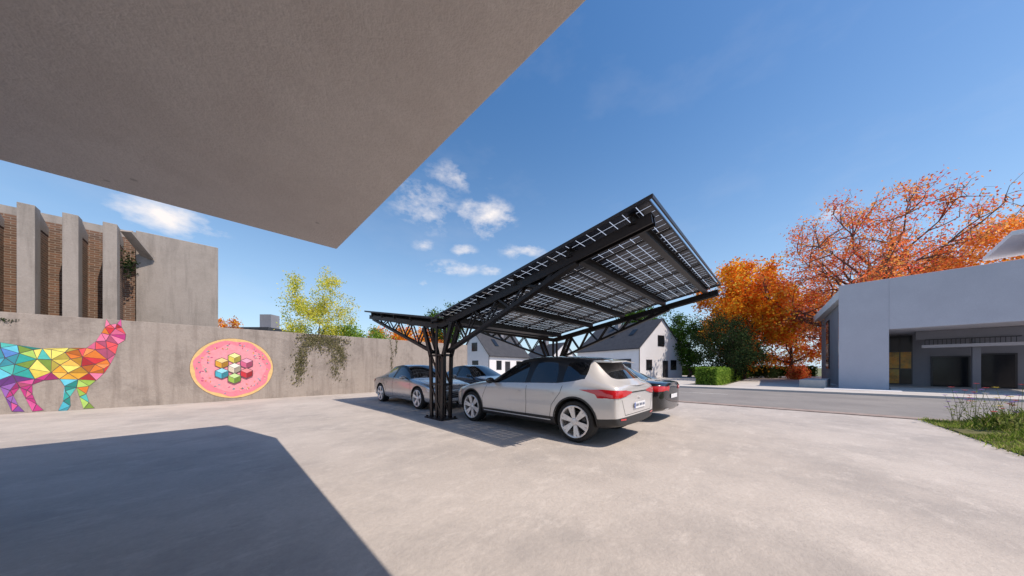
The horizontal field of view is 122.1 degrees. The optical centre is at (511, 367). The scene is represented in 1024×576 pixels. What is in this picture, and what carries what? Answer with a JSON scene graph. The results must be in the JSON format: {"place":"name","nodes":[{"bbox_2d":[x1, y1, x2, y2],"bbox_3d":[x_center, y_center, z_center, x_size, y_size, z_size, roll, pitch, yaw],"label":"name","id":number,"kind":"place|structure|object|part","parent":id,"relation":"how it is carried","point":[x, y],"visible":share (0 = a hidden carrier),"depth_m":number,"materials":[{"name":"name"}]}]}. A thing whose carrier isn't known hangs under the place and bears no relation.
{"place":"outdoors","nodes":[
{"label":"outdoors","id":0,"kind":"place"},
{"bbox_2d":[0,202,217,326],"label":"brick building","id":1,"kind":"structure","parent":0,"point":[67,264],"depth_m":9.45,"materials":[{"name":"concrete"}]},
{"bbox_2d":[120,246,138,278],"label":"hanging plant","id":2,"kind":"object","parent":1,"relation":"hanging from","point":[129,263],"visible":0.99,"depth_m":9.93,"materials":[{"name":"green plant"}]},
{"bbox_2d":[225,314,289,331],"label":"flat roofed building","id":3,"kind":"structure","parent":0,"point":[268,322],"depth_m":43.00,"materials":[{"name":"white paint"}]},
{"bbox_2d":[0,0,585,248],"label":"concrete building","id":4,"kind":"structure","parent":0,"point":[335,124],"depth_m":1.84,"materials":[{"name":"grey concrete"}]},
{"bbox_2d":[0,392,1023,575],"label":"forecourt","id":5,"kind":"structure","parent":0,"point":[363,484],"depth_m":2.91,"materials":[{"name":"concrete"}]},
{"bbox_2d":[0,312,466,414],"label":"mural wall","id":6,"kind":"structure","parent":5,"relation":"on","point":[49,363],"depth_m":9.94,"materials":[{"name":"concrete"}]},
{"bbox_2d":[284,333,354,385],"bbox_3d":[-8.921,-0.378,13.321,0.094,2.393,2.808,0,0,44],"label":"wall ivy","id":7,"kind":"object","parent":6,"relation":"attached to","point":[311,342],"depth_m":13.20,"materials":[{"name":"green plant"}]},
{"bbox_2d":[374,364,469,408],"bbox_3d":[-3.420,0.585,10.577,4.813,1.430,2.240,0,0,44],"label":"parked car","id":8,"kind":"object","parent":5,"relation":"on","point":[410,382],"visible":0.7,"depth_m":9.70,"materials":[{"name":"silver paint"}]},
{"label":"side window","id":9,"kind":"part","parent":8,"relation":"part of","materials":[{"name":"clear glass"}]},
{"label":"side window","id":10,"kind":"part","parent":8,"relation":"part of","materials":[{"name":"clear glass"}]},
{"bbox_2d":[447,365,500,383],"bbox_3d":[-1.548,0.585,12.522,4.813,1.430,2.240,0,0,44],"label":"parked car","id":11,"kind":"object","parent":5,"relation":"on","point":[470,374],"visible":0.25,"depth_m":11.89,"materials":[{"name":"grey paint"}]},
{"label":"side window","id":12,"kind":"part","parent":11,"relation":"part of","materials":[{"name":"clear glass"}]},
{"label":"side window","id":13,"kind":"part","parent":11,"relation":"part of","materials":[{"name":"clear glass"}]},
{"bbox_2d":[364,193,720,420],"bbox_3d":[0.046,-0.443,9.011,10.050,3.483,5.530,0,0,44],"label":"solar carport","id":14,"kind":"object","parent":5,"relation":"on","point":[580,260],"visible":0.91,"depth_m":6.54,"materials":[{"name":"black metal"}]},
{"bbox_2d":[458,356,652,441],"bbox_3d":[0.649,0.525,6.592,4.513,1.550,2.240,0,0,44],"label":"parked car","id":15,"kind":"object","parent":5,"relation":"on","point":[589,396],"visible":1,"depth_m":5.21,"materials":[{"name":"paint"}]},
{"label":"side window","id":16,"kind":"part","parent":15,"relation":"part of","materials":[{"name":"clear glass"}]},
{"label":"side window","id":17,"kind":"part","parent":15,"relation":"part of","materials":[{"name":"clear glass"}]},
{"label":"side window","id":18,"kind":"part","parent":15,"relation":"part of","materials":[{"name":"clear glass"}]},
{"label":"rear window","id":19,"kind":"part","parent":15,"relation":"part of","materials":[{"name":"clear glass"}]},
{"bbox_2d":[626,366,678,411],"bbox_3d":[2.340,0.585,8.781,4.813,1.430,2.240,0,0,44],"label":"parked car","id":20,"kind":"object","parent":5,"relation":"on","point":[665,395],"visible":0.19,"depth_m":6.83,"materials":[{"name":"black paint"}]},
{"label":"rear window","id":21,"kind":"part","parent":20,"relation":"part of","materials":[{"name":"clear glass"}]},
{"bbox_2d":[918,407,1023,455],"bbox_3d":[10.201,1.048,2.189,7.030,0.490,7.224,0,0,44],"label":"grass","id":22,"kind":"structure","parent":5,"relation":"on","point":[976,423],"depth_m":5.76,"materials":[{"name":"green plant"}]},
{"bbox_2d":[944,396,958,420],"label":"wildflower","id":23,"kind":"object","parent":22,"relation":"on","point":[952,409],"visible":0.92,"depth_m":6.60,"materials":[{"name":"green plant"}]},
{"bbox_2d":[951,387,971,420],"bbox_3d":[10.205,0.857,6.457,0.405,0.848,0.248,0,0,31],"label":"wildflower","id":24,"kind":"object","parent":22,"relation":"on","point":[960,406],"visible":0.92,"depth_m":6.46,"materials":[{"name":"green plant"}]},
{"bbox_2d":[954,391,975,419],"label":"wildflower","id":25,"kind":"object","parent":22,"relation":"on","point":[964,407],"visible":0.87,"depth_m":6.42,"materials":[{"name":"green plant"}]},
{"bbox_2d":[966,383,988,418],"bbox_3d":[10.195,0.809,6.229,0.324,0.944,0.353,0,0,44],"label":"wildflower","id":26,"kind":"object","parent":22,"relation":"on","point":[976,401],"visible":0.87,"depth_m":6.20,"materials":[{"name":"green plant"}]},
{"bbox_2d":[970,397,1000,419],"bbox_3d":[10.144,0.951,6.117,0.270,0.660,0.422,0,0,-8],"label":"wildflower","id":27,"kind":"object","parent":22,"relation":"on","point":[985,408],"visible":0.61,"depth_m":6.08,"materials":[{"name":"green plant"}]},
{"bbox_2d":[972,389,1010,420],"bbox_3d":[10.110,0.869,5.984,0.197,0.823,0.454,0,0,-19],"label":"wildflower","id":28,"kind":"object","parent":22,"relation":"on","point":[986,402],"visible":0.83,"depth_m":6.03,"materials":[{"name":"green plant"}]},
{"bbox_2d":[982,393,1001,422],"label":"wildflower","id":29,"kind":"object","parent":22,"relation":"on","point":[994,408],"visible":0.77,"depth_m":5.93,"materials":[{"name":"green plant"}]},
{"bbox_2d":[992,387,1014,428],"bbox_3d":[9.808,0.833,5.663,0.322,0.895,0.192,0,0,15],"label":"wildflower","id":30,"kind":"object","parent":22,"relation":"on","point":[1003,408],"visible":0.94,"depth_m":5.65,"materials":[{"name":"green plant"}]},
{"bbox_2d":[992,400,1017,428],"bbox_3d":[9.965,0.960,5.734,0.215,0.641,0.292,0,0,-8],"label":"wildflower","id":31,"kind":"object","parent":22,"relation":"on","point":[1002,415],"visible":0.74,"depth_m":5.74,"materials":[{"name":"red plant"}]},
{"bbox_2d":[1006,395,1023,431],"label":"wildflower","id":32,"kind":"object","parent":22,"relation":"on","point":[1015,422],"visible":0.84,"depth_m":5.52,"materials":[{"name":"green plant"}]},
{"bbox_2d":[1007,384,1023,430],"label":"wildflower","id":33,"kind":"object","parent":22,"relation":"on","point":[1022,426],"visible":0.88,"depth_m":5.41,"materials":[{"name":"green plant"}]},
{"bbox_2d":[0,0,1023,367],"label":"sky","id":34,"kind":"structure","parent":0,"point":[740,117],"materials":[{"name":"blue"}]},
{"bbox_2d":[657,375,695,383],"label":"driveway","id":35,"kind":"structure","parent":0,"point":[684,379],"depth_m":29.73,"materials":[{"name":"grey concrete"}]},
{"bbox_2d":[723,368,820,384],"bbox_3d":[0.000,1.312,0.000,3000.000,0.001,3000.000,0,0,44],"label":"ground","id":36,"kind":"structure","parent":0,"point":[819,372],"depth_m":38.04,"materials":[{"name":"grey"}]},
{"bbox_2d":[218,315,242,328],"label":"autumn tree","id":37,"kind":"object","parent":36,"relation":"on","point":[234,323],"visible":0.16,"depth_m":37.92,"materials":[{"name":"orange plant"}]},
{"bbox_2d":[271,266,360,335],"bbox_3d":[-14.949,-3.268,22.160,6.023,9.212,6.018,0,0,44],"label":"yellow tree","id":38,"kind":"object","parent":36,"relation":"on","point":[318,312],"visible":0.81,"depth_m":21.46,"materials":[{"name":"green plant"}]},
{"bbox_2d":[315,322,367,337],"bbox_3d":[-14.192,-1.310,24.200,5.173,5.330,5.102,0,0,44],"label":"green tree","id":39,"kind":"object","parent":36,"relation":"on","point":[350,331],"visible":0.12,"depth_m":23.14,"materials":[{"name":"green plant"}]},
{"bbox_2d":[345,324,396,339],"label":"green tree","id":40,"kind":"object","parent":36,"relation":"on","point":[376,334],"visible":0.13,"depth_m":24.77,"materials":[{"name":"green plant"}]},
{"bbox_2d":[368,325,414,340],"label":"autumn tree","id":41,"kind":"object","parent":36,"relation":"on","point":[393,334],"visible":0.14,"depth_m":26.72,"materials":[{"name":"orange plant"}]},
{"bbox_2d":[403,324,442,342],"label":"autumn tree","id":42,"kind":"object","parent":36,"relation":"on","point":[423,340],"visible":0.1,"depth_m":31.68,"materials":[{"name":"orange plant"}]},
{"bbox_2d":[423,301,466,343],"bbox_3d":[-7.943,-3.421,34.197,5.103,9.497,5.610,0,0,14],"label":"green tree","id":43,"kind":"object","parent":36,"relation":"on","point":[432,314],"visible":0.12,"depth_m":33.23,"materials":[{"name":"green plant"}]},
{"bbox_2d":[466,333,529,374],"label":"house","id":44,"kind":"structure","parent":36,"relation":"on","point":[498,356],"depth_m":40.20,"materials":[{"name":"white paint"}]},
{"bbox_2d":[472,343,476,350],"bbox_3d":[-5.274,-2.900,39.686,0.960,1.060,0.010,0,0,39],"label":"window","id":45,"kind":"structure","parent":44,"relation":"in","point":[474,345],"depth_m":39.66,"materials":[{"name":"black glass"}]},
{"bbox_2d":[496,360,501,369],"bbox_3d":[-1.809,-0.350,39.596,0.040,1.300,1.100,0,0,39],"label":"window","id":46,"kind":"structure","parent":44,"relation":"in","point":[498,363],"depth_m":39.49,"materials":[{"name":"black glass"}]},
{"bbox_2d":[505,361,509,371],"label":"door","id":47,"kind":"structure","parent":44,"relation":"in","point":[507,364],"depth_m":41.00,"materials":[{"name":"grey"}]},
{"bbox_2d":[528,341,575,358],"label":"house","id":48,"kind":"structure","parent":36,"relation":"on","point":[539,350],"depth_m":45.02,"materials":[{"name":"white paint"}]},
{"bbox_2d":[576,318,681,377],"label":"house","id":49,"kind":"structure","parent":36,"relation":"on","point":[647,348],"depth_m":36.34,"materials":[{"name":"white paint"}]},
{"bbox_2d":[617,359,630,367],"bbox_3d":[13.914,0.100,36.548,0.050,2.400,3.400,0,0,-28],"label":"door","id":50,"kind":"structure","parent":49,"relation":"in","point":[626,364],"depth_m":35.47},
{"bbox_2d":[646,360,651,369],"bbox_3d":[16.855,-0.350,34.812,1.100,1.300,0.040,0,0,-28],"label":"window","id":51,"kind":"structure","parent":49,"relation":"in","point":[648,362],"depth_m":34.75,"materials":[{"name":"black glass"}]},
{"bbox_2d":[658,335,663,346],"bbox_3d":[18.883,-3.400,35.881,1.300,1.400,0.040,0,0,-28],"label":"window","id":52,"kind":"structure","parent":49,"relation":"in","point":[660,337],"depth_m":35.85,"materials":[{"name":"black glass"}]},
{"bbox_2d":[663,361,667,376],"bbox_3d":[19.636,0.200,36.285,1.000,2.200,0.050,0,0,-28],"label":"door","id":53,"kind":"structure","parent":49,"relation":"in","point":[665,363],"depth_m":36.25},
{"bbox_2d":[671,360,675,369],"bbox_3d":[21.133,-0.350,37.081,1.200,1.300,0.040,0,0,-28],"label":"window","id":54,"kind":"structure","parent":49,"relation":"in","point":[673,362],"depth_m":37.06,"materials":[{"name":"black glass"}]},
{"bbox_2d":[615,304,673,327],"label":"green tree","id":55,"kind":"object","parent":36,"relation":"on","point":[635,312],"visible":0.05,"depth_m":50.49,"materials":[{"name":"green plant"}]},
{"bbox_2d":[668,311,719,376],"bbox_3d":[23.480,-3.229,38.016,8.178,9.309,7.664,0,0,44],"label":"green tree","id":56,"kind":"object","parent":36,"relation":"on","point":[687,353],"visible":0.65,"depth_m":36.92,"materials":[{"name":"green plant"}]},
{"bbox_2d":[694,366,748,384],"bbox_3d":[22.583,0.567,29.285,1.509,1.571,26.696,0,0,44],"label":"hedge","id":57,"kind":"object","parent":36,"relation":"on","point":[714,375],"visible":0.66,"depth_m":20.04,"materials":[{"name":"green plant"}]},
{"bbox_2d":[686,310,777,379],"bbox_3d":[20.981,-2.085,27.033,5.815,7.170,7.152,0,0,-25],"label":"evergreen tree","id":58,"kind":"object","parent":36,"relation":"on","point":[730,355],"visible":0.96,"depth_m":26.52,"materials":[{"name":"green plant"}]},
{"bbox_2d":[686,252,807,378],"bbox_3d":[27.078,-5.916,33.069,10.933,14.661,10.774,0,0,13],"label":"autumn tree","id":59,"kind":"object","parent":36,"relation":"on","point":[735,283],"visible":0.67,"depth_m":30.56,"materials":[{"name":"orange plant"}]},
{"bbox_2d":[682,365,817,376],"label":"hedge","id":60,"kind":"object","parent":36,"relation":"on","point":[813,370],"visible":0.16,"depth_m":40.90,"materials":[{"name":"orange plant"}]},
{"bbox_2d":[750,363,781,377],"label":"green bush","id":61,"kind":"object","parent":36,"relation":"on","point":[767,374],"visible":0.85,"depth_m":33.70,"materials":[{"name":"green plant"}]},
{"bbox_2d":[759,279,833,375],"bbox_3d":[35.615,-5.115,36.105,11.212,12.977,11.102,0,0,44],"label":"autumn tree","id":62,"kind":"object","parent":36,"relation":"on","point":[791,357],"visible":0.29,"depth_m":35.46,"materials":[{"name":"orange plant"}]},
{"bbox_2d":[784,361,811,379],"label":"red bush","id":63,"kind":"object","parent":36,"relation":"on","point":[795,374],"visible":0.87,"depth_m":29.57,"materials":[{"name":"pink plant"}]},
{"bbox_2d":[679,400,962,420],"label":"kerb","id":64,"kind":"structure","parent":36,"relation":"on","point":[863,414],"depth_m":8.33,"materials":[{"name":"concrete"}]},
{"bbox_2d":[679,386,1023,401],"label":"kerb","id":65,"kind":"structure","parent":36,"relation":"on","point":[903,395],"depth_m":13.43,"materials":[{"name":"grey concrete"}]},
{"bbox_2d":[745,167,1023,355],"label":"autumn tree","id":66,"kind":"object","parent":36,"relation":"on","point":[892,258],"visible":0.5,"depth_m":24.34,"materials":[{"name":"orange plant"}]},
{"bbox_2d":[814,251,987,341],"bbox_3d":[45.893,-5.949,32.632,15.633,14.668,16.811,0,0,-1],"label":"autumn tree","id":67,"kind":"object","parent":36,"relation":"on","point":[884,275],"depth_m":32.41,"materials":[{"name":"orange plant"}]},
{"bbox_2d":[799,229,1023,394],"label":"modern building","id":68,"kind":"structure","parent":36,"relation":"on","point":[959,330],"depth_m":15.88,"materials":[{"name":"white paint"}]},
{"bbox_2d":[826,320,829,368],"bbox_3d":[26.307,-1.900,23.629,0.070,4.000,1.600,0,0,43],"label":"window","id":69,"kind":"structure","parent":68,"relation":"in","point":[828,322],"depth_m":23.13,"materials":[{"name":"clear glass"}]},
{"bbox_2d":[838,312,838,367],"bbox_3d":[22.216,-1.900,19.239,0.700,3.900,0.020,0,0,-47],"label":"window","id":70,"kind":"structure","parent":68,"relation":"in","point":[838,312],"depth_m":19.42,"materials":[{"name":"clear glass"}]},
{"bbox_2d":[889,335,912,383],"bbox_3d":[25.018,-0.500,18.289,0.090,3.100,0.950,0,0,-39],"label":"window","id":71,"kind":"structure","parent":68,"relation":"in","point":[900,347],"depth_m":18.22,"materials":[{"name":"black glass"}]},
{"bbox_2d":[931,356,970,386],"bbox_3d":[26.141,0.250,16.915,0.070,1.900,1.300,0,0,-39],"label":"garage door","id":72,"kind":"structure","parent":68,"relation":"in","point":[946,371],"depth_m":16.86,"materials":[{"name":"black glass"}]},
{"bbox_2d":[981,353,1017,388],"bbox_3d":[27.052,0.200,15.787,0.070,2.000,1.100,0,0,-39],"label":"garage door","id":73,"kind":"structure","parent":68,"relation":"in","point":[1000,370],"depth_m":15.73,"materials":[{"name":"black glass"}]},
{"bbox_2d":[915,205,1023,273],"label":"autumn tree","id":74,"kind":"object","parent":36,"relation":"on","point":[994,239],"visible":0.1,"depth_m":20.82,"materials":[{"name":"orange plant"}]},
{"bbox_2d":[679,387,1023,419],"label":"road","id":75,"kind":"structure","parent":0,"point":[935,408],"depth_m":10.63,"materials":[{"name":"grey asphalt"}]},
{"bbox_2d":[679,384,1023,398],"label":"pavement","id":76,"kind":"structure","parent":0,"point":[897,392],"depth_m":14.43,"materials":[{"name":"grey concrete"}]},
{"bbox_2d":[726,376,1023,395],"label":"driveway","id":77,"kind":"structure","parent":0,"point":[783,382],"depth_m":20.78,"materials":[{"name":"grey concrete"}]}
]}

